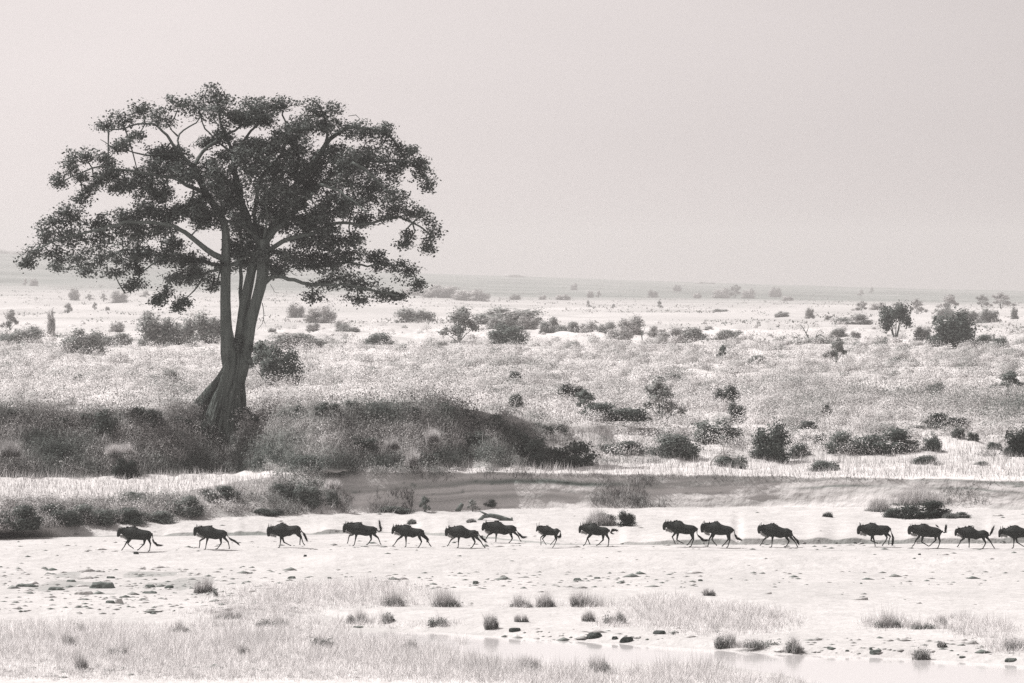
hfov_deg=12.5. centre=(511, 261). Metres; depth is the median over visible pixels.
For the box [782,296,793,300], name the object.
bush
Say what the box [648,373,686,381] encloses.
bush
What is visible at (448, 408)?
bush
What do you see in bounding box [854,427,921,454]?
bush
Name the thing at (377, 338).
bush
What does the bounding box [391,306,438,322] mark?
bush
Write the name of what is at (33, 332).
bush
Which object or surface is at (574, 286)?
bush
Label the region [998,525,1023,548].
wildebeest
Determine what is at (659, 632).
clod
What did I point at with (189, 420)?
bush
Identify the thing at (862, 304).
bush
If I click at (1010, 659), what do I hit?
rock
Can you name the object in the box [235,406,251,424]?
bush
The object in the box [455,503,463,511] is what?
stump
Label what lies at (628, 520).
bush
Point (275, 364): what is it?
bush
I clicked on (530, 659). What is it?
grass tuft
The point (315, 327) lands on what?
bush
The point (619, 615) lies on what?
grass tuft
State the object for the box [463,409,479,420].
bush
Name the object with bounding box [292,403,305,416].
bush
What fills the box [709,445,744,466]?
fallen branch
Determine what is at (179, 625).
grass tuft
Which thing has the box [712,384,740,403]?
bush
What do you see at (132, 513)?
bush
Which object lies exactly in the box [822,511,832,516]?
grass tuft
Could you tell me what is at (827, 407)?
bush
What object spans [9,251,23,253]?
bush
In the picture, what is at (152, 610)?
gravel
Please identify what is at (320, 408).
bush
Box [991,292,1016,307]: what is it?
bush
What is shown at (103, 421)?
bush
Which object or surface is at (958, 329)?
bush
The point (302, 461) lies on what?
bush
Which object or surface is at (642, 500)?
bank grass
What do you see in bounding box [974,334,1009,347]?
bush
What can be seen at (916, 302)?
bush
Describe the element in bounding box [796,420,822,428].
bush
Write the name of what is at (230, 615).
grass tuft
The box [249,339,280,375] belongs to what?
bush
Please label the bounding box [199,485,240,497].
bush
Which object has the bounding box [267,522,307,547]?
wildebeest
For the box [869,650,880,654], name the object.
rock
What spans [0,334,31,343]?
bush
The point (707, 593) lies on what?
grass tuft
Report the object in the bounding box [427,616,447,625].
grass tuft
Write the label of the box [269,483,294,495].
bush
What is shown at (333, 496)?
bush
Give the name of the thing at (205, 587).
grass tuft
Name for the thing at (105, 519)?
bush
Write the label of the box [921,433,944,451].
bush
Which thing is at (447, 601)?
grass tuft
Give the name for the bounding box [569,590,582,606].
grass tuft
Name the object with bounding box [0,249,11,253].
bush
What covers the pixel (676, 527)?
wildebeest
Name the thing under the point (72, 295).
bush
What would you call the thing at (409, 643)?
grass tuft
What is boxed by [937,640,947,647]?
grass tuft
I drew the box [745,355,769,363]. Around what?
bush
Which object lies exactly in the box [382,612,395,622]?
grass tuft
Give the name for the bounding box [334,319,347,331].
bush
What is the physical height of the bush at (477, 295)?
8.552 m
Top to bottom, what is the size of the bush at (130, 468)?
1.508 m
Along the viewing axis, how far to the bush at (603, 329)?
803.13 m
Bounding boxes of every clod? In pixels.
[74,591,92,594]
[509,628,520,631]
[586,632,601,638]
[619,637,632,642]
[652,630,665,633]
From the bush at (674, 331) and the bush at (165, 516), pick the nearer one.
the bush at (165, 516)
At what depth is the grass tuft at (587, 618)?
205.25 m
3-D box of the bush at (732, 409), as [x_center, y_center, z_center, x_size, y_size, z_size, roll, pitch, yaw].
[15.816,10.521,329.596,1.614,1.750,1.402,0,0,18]
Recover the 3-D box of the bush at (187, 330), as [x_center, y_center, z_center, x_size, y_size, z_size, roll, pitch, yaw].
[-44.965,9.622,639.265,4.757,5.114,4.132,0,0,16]
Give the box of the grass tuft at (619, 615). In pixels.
[602,608,626,623]
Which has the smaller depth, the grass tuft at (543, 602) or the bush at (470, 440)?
the grass tuft at (543, 602)
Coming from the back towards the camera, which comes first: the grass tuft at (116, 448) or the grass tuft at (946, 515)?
the grass tuft at (116, 448)
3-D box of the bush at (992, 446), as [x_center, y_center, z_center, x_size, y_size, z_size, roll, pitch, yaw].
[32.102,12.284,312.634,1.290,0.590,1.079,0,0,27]
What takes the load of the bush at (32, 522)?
on the ground at (796, 506)
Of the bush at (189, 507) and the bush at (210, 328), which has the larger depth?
the bush at (210, 328)
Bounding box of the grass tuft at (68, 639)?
[62,633,77,646]
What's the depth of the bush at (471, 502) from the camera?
282.19 m
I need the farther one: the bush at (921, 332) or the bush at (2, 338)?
the bush at (921, 332)
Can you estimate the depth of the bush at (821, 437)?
314.11 m
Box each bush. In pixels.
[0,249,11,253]
[0,308,18,329]
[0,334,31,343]
[0,503,46,530]
[6,407,16,420]
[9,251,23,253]
[11,323,48,343]
[28,278,38,285]
[34,503,85,525]
[47,309,55,334]
[47,414,71,424]
[59,325,111,355]
[63,303,72,312]
[68,286,79,300]
[73,502,115,524]
[74,408,119,433]
[100,293,107,301]
[101,332,134,344]
[106,506,147,524]
[108,290,128,302]
[108,321,124,331]
[111,456,141,478]
[122,491,145,497]
[129,403,164,427]
[132,309,177,346]
[139,290,149,296]
[140,510,177,523]
[143,369,182,384]
[162,494,206,516]
[168,314,198,345]
[175,416,193,425]
[191,308,219,343]
[199,421,212,438]
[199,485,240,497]
[206,497,218,502]
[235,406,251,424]
[248,412,278,420]
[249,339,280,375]
[254,508,283,515]
[255,332,333,347]
[260,340,308,386]
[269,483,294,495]
[285,302,306,317]
[288,455,321,471]
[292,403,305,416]
[293,482,323,506]
[302,305,337,322]
[305,321,319,331]
[313,400,341,414]
[325,492,339,505]
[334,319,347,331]
[335,323,359,332]
[343,399,359,409]
[350,434,379,451]
[359,332,394,344]
[377,506,413,512]
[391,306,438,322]
[403,288,421,295]
[407,405,420,418]
[418,284,461,297]
[419,496,430,511]
[428,402,456,414]
[431,450,461,462]
[437,307,481,342]
[450,287,491,301]
[461,429,491,445]
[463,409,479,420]
[467,499,480,511]
[469,420,505,427]
[471,305,548,324]
[474,414,508,425]
[483,499,497,506]
[484,314,517,329]
[485,321,534,344]
[504,274,524,276]
[506,371,521,381]
[509,293,521,299]
[509,394,524,407]
[509,429,554,467]
[516,314,539,329]
[534,422,554,433]
[537,316,558,333]
[539,295,546,299]
[543,438,601,467]
[554,294,570,299]
[554,321,580,332]
[555,424,568,431]
[557,380,582,401]
[570,283,577,289]
[575,389,595,409]
[575,400,651,421]
[577,319,597,332]
[586,290,593,297]
[597,320,615,333]
[597,512,618,524]
[599,439,648,455]
[604,326,634,339]
[616,313,647,334]
[616,510,636,526]
[642,378,687,422]
[647,290,658,297]
[647,325,665,337]
[647,432,710,457]
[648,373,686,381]
[655,327,687,343]
[672,283,681,290]
[680,326,714,342]
[688,418,743,444]
[691,293,701,297]
[696,281,715,283]
[711,287,731,298]
[711,329,745,339]
[712,308,728,311]
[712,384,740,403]
[712,454,748,468]
[716,345,726,359]
[726,399,747,422]
[729,284,740,297]
[740,288,755,298]
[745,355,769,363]
[748,417,794,462]
[768,286,783,296]
[774,310,789,317]
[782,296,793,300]
[784,337,832,344]
[787,442,813,457]
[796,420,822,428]
[804,306,814,318]
[807,460,840,470]
[813,431,826,444]
[820,428,876,454]
[821,402,830,412]
[823,337,847,362]
[824,315,831,319]
[827,328,849,337]
[829,313,872,324]
[850,330,861,338]
[852,300,867,310]
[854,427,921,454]
[867,301,885,309]
[880,508,902,517]
[892,499,950,519]
[906,455,943,465]
[910,298,928,313]
[911,325,931,340]
[920,412,970,428]
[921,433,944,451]
[925,306,982,347]
[926,383,945,390]
[932,305,956,319]
[936,294,958,307]
[949,511,971,517]
[950,427,965,438]
[959,306,980,322]
[967,431,980,440]
[973,461,987,465]
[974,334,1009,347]
[975,306,1001,322]
[976,294,992,307]
[985,442,1001,449]
[989,370,1023,391]
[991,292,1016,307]
[999,422,1023,456]
[1011,305,1018,318]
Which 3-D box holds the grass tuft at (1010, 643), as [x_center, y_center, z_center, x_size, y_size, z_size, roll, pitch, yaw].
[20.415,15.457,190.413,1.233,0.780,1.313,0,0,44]
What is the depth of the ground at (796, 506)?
270.87 m
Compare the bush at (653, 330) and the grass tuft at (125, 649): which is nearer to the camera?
the grass tuft at (125, 649)
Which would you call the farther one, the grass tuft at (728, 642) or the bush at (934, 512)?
the bush at (934, 512)
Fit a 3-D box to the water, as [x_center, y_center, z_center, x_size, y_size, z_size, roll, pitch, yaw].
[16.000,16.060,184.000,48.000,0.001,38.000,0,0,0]
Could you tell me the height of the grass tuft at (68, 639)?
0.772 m
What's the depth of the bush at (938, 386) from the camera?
371.90 m
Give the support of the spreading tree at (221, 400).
on the ground at (796, 506)
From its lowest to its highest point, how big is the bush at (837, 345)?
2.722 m
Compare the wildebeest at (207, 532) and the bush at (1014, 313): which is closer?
the wildebeest at (207, 532)
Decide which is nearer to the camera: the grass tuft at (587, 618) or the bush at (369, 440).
the grass tuft at (587, 618)
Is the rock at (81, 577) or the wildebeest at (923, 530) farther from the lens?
the wildebeest at (923, 530)
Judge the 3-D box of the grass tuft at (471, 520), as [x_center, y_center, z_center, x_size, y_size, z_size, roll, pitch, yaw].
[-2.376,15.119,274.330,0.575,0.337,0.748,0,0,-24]
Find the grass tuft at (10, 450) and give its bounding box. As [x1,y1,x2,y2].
[0,432,22,456]
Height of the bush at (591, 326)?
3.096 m
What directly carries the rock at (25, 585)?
on the ground at (796, 506)
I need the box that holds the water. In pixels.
[345,633,1023,682]
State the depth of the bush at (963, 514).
275.74 m
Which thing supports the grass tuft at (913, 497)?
on the ground at (796, 506)
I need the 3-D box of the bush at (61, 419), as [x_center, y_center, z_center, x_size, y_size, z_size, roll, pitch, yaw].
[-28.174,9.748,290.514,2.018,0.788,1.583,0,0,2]
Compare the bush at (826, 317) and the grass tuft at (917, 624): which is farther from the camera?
the bush at (826, 317)
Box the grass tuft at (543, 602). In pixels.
[533,589,556,606]
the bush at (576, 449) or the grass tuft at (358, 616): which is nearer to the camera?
the grass tuft at (358, 616)
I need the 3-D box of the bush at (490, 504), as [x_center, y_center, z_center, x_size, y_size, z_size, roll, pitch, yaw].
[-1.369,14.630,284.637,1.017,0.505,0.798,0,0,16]
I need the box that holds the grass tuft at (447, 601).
[429,586,462,606]
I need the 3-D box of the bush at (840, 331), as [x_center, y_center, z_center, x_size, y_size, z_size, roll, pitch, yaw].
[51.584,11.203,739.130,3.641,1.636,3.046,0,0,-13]
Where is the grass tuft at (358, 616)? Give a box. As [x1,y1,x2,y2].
[346,608,370,623]
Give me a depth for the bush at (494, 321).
875.25 m
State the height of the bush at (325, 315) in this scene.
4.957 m
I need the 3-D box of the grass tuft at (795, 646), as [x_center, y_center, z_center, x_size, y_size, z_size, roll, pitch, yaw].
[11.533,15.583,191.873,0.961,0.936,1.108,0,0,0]
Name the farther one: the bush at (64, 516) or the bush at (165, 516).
the bush at (165, 516)
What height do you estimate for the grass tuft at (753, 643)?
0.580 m
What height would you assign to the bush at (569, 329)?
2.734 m
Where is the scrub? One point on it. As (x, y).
(794, 412)
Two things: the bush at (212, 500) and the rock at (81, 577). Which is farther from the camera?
the bush at (212, 500)
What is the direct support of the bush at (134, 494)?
on the ground at (796, 506)
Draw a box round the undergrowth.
[0,374,1022,529]
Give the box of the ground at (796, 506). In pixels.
[0,254,1023,682]
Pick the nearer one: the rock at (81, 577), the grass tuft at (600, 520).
the rock at (81, 577)
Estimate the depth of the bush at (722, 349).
498.70 m
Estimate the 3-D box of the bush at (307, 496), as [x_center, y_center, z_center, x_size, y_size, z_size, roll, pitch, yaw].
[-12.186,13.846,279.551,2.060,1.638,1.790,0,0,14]
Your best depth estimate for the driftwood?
275.46 m
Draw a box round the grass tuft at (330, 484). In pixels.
[323,478,342,488]
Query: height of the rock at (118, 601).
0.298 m
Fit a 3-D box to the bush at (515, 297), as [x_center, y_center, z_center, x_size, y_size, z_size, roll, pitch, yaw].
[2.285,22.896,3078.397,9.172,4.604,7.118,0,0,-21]
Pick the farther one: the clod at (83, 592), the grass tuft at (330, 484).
the grass tuft at (330, 484)
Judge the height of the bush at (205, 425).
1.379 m
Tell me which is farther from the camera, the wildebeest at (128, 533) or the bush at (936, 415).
the bush at (936, 415)
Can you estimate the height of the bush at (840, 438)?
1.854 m
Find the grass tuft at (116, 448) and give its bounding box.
[104,442,133,453]
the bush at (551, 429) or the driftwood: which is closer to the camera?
the driftwood
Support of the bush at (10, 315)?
on the ground at (796, 506)
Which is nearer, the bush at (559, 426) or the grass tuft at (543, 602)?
the grass tuft at (543, 602)
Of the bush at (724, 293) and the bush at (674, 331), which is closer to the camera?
the bush at (674, 331)
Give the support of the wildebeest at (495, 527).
on the ground at (796, 506)
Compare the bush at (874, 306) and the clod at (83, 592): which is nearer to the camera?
the clod at (83, 592)
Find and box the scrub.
[0,317,1023,459]
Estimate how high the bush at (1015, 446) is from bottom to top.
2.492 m
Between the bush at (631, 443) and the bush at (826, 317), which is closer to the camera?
the bush at (631, 443)
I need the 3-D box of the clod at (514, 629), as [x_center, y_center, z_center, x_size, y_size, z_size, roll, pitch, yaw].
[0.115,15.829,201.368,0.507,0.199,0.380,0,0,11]
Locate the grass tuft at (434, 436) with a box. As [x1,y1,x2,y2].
[420,427,440,441]
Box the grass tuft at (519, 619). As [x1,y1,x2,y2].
[514,614,528,621]
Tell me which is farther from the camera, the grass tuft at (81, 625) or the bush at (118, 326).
the bush at (118, 326)
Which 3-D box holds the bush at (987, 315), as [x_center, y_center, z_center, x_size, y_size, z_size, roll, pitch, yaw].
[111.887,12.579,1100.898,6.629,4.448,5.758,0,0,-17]
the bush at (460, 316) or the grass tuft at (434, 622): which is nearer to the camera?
the grass tuft at (434, 622)
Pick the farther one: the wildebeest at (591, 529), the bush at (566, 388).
the bush at (566, 388)
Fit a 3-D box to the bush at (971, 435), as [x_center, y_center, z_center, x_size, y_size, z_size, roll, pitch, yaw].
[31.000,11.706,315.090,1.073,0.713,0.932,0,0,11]
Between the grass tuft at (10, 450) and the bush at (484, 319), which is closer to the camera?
the grass tuft at (10, 450)
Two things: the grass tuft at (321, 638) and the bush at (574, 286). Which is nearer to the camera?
the grass tuft at (321, 638)
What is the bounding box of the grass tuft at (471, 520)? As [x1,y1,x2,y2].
[466,518,476,522]
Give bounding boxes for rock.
[16,584,38,586]
[48,587,64,589]
[70,577,92,578]
[89,582,114,588]
[115,599,123,603]
[143,591,156,593]
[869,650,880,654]
[1005,658,1016,661]
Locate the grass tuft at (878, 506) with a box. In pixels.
[863,493,893,511]
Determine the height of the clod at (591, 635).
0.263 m
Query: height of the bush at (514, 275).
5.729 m
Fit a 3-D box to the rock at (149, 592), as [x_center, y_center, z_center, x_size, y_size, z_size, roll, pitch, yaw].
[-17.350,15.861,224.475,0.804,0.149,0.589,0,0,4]
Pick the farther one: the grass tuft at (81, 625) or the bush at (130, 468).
the bush at (130, 468)
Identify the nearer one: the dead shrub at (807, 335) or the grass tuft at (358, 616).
the grass tuft at (358, 616)
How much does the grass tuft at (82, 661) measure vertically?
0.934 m
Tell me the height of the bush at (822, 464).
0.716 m
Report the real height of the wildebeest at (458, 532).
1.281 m
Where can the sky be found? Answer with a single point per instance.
(835, 143)
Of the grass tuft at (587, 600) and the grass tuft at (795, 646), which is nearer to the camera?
the grass tuft at (795, 646)
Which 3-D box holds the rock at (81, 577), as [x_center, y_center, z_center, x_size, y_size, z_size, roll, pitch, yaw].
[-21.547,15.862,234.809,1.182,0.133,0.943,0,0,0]
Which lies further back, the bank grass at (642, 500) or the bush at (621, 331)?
the bush at (621, 331)
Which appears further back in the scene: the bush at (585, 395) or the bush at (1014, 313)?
the bush at (1014, 313)
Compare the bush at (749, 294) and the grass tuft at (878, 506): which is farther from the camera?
the bush at (749, 294)
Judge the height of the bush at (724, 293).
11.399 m
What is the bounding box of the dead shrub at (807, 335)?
[791,325,828,343]
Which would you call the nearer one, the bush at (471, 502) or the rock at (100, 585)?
the rock at (100, 585)
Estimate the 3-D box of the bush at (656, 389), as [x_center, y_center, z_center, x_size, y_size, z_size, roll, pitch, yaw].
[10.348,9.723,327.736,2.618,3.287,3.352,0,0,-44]
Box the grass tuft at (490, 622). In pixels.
[483,613,500,628]
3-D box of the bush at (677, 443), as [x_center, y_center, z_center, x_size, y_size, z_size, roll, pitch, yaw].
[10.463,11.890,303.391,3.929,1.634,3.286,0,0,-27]
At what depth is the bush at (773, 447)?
305.76 m
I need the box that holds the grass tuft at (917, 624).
[909,621,935,629]
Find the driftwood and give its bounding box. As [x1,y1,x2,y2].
[478,510,513,520]
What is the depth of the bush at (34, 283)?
3602.12 m
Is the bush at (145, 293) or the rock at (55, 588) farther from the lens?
the bush at (145, 293)
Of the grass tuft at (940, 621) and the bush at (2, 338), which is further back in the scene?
the bush at (2, 338)
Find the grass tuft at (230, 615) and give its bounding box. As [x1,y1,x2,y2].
[213,605,245,619]
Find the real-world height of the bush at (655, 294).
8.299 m
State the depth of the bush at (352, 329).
862.01 m
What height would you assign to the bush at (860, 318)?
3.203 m
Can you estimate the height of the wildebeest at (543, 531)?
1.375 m
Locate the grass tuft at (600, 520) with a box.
[582,504,615,525]
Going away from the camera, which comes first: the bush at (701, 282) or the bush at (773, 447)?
the bush at (773, 447)
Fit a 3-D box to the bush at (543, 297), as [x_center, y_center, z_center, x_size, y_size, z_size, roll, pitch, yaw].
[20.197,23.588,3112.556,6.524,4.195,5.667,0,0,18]
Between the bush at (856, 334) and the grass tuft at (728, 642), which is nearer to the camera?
the grass tuft at (728, 642)
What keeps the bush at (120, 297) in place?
on the ground at (796, 506)
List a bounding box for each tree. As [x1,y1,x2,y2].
[13,82,448,440]
[873,300,913,342]
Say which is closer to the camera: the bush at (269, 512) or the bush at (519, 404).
the bush at (269, 512)
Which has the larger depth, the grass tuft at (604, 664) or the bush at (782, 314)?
the bush at (782, 314)
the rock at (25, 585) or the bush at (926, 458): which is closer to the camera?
the rock at (25, 585)
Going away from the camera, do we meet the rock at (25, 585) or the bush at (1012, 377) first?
the rock at (25, 585)
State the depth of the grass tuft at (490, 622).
202.19 m
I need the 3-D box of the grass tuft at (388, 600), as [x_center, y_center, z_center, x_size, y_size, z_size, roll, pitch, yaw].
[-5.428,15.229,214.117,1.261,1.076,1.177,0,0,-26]
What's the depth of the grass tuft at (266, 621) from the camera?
204.76 m
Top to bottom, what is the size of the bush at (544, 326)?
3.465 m
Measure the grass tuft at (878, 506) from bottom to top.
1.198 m
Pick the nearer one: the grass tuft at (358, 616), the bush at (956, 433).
the grass tuft at (358, 616)
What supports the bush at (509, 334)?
on the ground at (796, 506)
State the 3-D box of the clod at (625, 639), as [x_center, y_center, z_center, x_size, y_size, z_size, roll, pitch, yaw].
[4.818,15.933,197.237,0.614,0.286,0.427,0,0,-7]
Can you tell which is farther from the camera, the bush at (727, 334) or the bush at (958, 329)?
the bush at (727, 334)
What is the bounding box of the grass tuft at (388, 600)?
[379,587,406,606]
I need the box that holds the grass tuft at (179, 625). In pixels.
[170,618,190,631]
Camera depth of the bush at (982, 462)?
302.40 m
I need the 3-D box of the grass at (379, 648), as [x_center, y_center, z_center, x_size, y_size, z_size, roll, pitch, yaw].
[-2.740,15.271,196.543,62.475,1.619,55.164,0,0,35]
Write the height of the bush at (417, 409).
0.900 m
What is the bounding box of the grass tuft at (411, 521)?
[406,519,416,523]
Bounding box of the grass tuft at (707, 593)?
[702,588,716,595]
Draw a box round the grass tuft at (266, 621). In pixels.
[254,614,288,626]
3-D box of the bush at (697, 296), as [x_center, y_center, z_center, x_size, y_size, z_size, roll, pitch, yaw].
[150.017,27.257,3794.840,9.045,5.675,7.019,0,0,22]
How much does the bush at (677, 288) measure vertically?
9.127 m
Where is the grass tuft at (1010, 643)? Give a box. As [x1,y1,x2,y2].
[999,634,1023,650]
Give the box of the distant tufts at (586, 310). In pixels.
[0,281,1023,343]
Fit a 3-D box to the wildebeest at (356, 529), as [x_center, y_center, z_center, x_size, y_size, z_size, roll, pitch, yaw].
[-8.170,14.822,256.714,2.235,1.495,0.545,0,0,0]
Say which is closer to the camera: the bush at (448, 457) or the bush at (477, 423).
the bush at (448, 457)
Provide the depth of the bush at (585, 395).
319.53 m
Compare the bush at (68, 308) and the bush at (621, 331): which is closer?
the bush at (621, 331)
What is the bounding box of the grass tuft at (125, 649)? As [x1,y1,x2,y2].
[105,640,130,654]
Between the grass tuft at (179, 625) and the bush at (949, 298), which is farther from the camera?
the bush at (949, 298)
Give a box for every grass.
[0,338,1023,513]
[0,573,1023,682]
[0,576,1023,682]
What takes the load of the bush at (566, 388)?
on the ground at (796, 506)
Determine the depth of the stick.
217.29 m
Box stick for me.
[850,597,867,599]
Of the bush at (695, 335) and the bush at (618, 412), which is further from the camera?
the bush at (695, 335)
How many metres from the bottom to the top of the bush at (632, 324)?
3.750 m
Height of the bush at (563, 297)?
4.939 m
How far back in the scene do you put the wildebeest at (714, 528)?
254.53 m
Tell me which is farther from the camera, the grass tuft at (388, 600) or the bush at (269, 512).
the bush at (269, 512)
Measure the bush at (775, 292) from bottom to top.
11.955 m
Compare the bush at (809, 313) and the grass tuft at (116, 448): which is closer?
the grass tuft at (116, 448)
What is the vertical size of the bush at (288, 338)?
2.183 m
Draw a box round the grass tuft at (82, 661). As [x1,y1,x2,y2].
[70,648,89,670]
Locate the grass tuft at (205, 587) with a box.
[192,575,214,592]
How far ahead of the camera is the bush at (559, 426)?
302.84 m
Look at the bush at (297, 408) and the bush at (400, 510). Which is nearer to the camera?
the bush at (400, 510)
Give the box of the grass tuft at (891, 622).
[872,611,903,627]
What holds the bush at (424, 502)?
on the ground at (796, 506)
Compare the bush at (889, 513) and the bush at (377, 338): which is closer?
the bush at (889, 513)
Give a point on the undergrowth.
(400, 410)
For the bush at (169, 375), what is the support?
on the ground at (796, 506)
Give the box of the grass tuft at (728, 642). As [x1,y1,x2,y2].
[713,631,739,648]
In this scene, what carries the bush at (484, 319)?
on the ground at (796, 506)
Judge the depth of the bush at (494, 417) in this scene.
293.61 m
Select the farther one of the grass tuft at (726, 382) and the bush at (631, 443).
the grass tuft at (726, 382)
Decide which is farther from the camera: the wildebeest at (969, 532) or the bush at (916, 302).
the bush at (916, 302)
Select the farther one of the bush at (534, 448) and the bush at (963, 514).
the bush at (534, 448)
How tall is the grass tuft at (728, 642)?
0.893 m
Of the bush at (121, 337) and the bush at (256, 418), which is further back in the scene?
the bush at (121, 337)
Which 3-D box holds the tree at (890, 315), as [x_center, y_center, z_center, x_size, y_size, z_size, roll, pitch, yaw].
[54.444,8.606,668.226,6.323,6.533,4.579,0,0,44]
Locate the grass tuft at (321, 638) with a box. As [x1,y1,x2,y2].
[309,632,333,647]
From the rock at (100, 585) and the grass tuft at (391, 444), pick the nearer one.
the rock at (100, 585)
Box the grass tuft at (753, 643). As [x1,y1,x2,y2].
[730,635,781,648]
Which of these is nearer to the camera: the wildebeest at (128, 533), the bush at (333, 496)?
the wildebeest at (128, 533)
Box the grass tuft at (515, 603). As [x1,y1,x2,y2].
[509,593,533,606]
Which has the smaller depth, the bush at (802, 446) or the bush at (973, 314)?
the bush at (802, 446)
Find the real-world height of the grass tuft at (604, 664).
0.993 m
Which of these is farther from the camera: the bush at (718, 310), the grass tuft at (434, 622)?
the bush at (718, 310)
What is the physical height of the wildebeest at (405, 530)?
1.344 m
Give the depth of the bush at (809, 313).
1319.06 m
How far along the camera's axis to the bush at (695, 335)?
672.46 m
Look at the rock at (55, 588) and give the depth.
226.60 m
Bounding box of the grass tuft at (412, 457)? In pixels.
[403,445,422,465]
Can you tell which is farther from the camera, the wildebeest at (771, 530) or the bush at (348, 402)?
the bush at (348, 402)
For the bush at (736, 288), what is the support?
on the ground at (796, 506)
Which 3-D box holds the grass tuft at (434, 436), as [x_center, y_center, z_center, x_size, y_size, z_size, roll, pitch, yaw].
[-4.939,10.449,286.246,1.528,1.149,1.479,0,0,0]
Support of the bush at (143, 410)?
on the ground at (796, 506)
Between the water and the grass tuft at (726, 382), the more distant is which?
the grass tuft at (726, 382)
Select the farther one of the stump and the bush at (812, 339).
the bush at (812, 339)
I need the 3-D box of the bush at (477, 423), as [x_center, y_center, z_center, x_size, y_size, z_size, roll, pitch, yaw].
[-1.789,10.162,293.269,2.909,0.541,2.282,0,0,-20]
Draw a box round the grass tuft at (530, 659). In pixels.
[517,652,544,669]
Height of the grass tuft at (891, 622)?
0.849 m
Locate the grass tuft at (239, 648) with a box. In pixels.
[237,642,250,653]
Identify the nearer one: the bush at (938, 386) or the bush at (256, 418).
the bush at (256, 418)
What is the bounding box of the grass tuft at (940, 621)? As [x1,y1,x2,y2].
[937,615,947,624]
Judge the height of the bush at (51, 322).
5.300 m
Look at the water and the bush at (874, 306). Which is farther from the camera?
the bush at (874, 306)
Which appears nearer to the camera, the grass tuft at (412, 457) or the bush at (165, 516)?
the bush at (165, 516)
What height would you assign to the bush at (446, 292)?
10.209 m
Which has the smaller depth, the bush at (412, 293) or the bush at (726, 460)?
the bush at (726, 460)
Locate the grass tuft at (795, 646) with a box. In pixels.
[783,635,803,653]
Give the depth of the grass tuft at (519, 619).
205.22 m
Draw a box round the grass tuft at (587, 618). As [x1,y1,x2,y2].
[581,608,596,621]
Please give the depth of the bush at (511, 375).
381.98 m
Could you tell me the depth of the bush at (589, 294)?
3602.01 m
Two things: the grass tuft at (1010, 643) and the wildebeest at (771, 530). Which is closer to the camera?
the grass tuft at (1010, 643)
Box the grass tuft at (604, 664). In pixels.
[586,653,610,672]
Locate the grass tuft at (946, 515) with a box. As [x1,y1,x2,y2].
[940,511,961,518]
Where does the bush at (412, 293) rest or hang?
on the ground at (796, 506)
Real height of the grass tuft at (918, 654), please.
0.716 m
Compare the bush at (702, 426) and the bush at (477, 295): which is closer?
the bush at (702, 426)
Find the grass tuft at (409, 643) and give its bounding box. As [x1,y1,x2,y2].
[402,637,417,650]
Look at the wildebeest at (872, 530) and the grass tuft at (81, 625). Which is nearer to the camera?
the grass tuft at (81, 625)
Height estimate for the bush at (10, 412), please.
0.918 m
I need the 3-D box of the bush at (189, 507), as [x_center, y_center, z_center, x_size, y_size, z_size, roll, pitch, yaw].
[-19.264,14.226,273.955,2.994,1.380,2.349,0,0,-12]
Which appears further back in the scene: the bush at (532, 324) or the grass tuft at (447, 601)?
the bush at (532, 324)
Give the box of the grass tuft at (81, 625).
[74,621,88,632]
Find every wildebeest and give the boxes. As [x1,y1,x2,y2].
[117,526,161,551]
[193,524,239,549]
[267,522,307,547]
[342,520,381,545]
[391,523,430,547]
[445,525,486,547]
[481,520,527,542]
[536,523,560,547]
[578,522,616,545]
[662,520,708,546]
[700,521,741,547]
[757,522,799,547]
[857,522,893,545]
[907,523,947,547]
[954,525,994,548]
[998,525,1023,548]
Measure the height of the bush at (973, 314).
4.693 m
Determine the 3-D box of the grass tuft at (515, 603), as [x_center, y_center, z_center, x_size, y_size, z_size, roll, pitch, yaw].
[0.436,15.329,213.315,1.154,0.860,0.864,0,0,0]
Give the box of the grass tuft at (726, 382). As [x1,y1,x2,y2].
[717,377,736,386]
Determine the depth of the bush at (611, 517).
272.19 m
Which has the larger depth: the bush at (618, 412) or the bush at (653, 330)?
the bush at (653, 330)
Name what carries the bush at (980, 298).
on the ground at (796, 506)
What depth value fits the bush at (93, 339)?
555.01 m
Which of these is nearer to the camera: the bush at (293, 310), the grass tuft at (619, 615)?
the grass tuft at (619, 615)
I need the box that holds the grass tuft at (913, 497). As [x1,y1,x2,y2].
[890,480,947,505]
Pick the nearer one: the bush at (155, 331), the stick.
the stick
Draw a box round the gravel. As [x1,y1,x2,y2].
[0,511,1023,677]
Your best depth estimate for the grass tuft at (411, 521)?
273.56 m
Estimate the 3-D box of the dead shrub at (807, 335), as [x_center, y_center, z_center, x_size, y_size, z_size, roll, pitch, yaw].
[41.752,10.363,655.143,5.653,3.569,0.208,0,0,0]
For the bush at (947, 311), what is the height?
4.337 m
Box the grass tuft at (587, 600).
[569,589,597,606]
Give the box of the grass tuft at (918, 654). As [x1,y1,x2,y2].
[911,646,930,659]
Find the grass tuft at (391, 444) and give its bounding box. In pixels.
[382,435,400,448]
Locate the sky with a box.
[0,0,1023,290]
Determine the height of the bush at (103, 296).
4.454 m
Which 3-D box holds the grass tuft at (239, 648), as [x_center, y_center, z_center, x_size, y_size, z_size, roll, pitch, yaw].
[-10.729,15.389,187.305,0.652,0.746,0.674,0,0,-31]

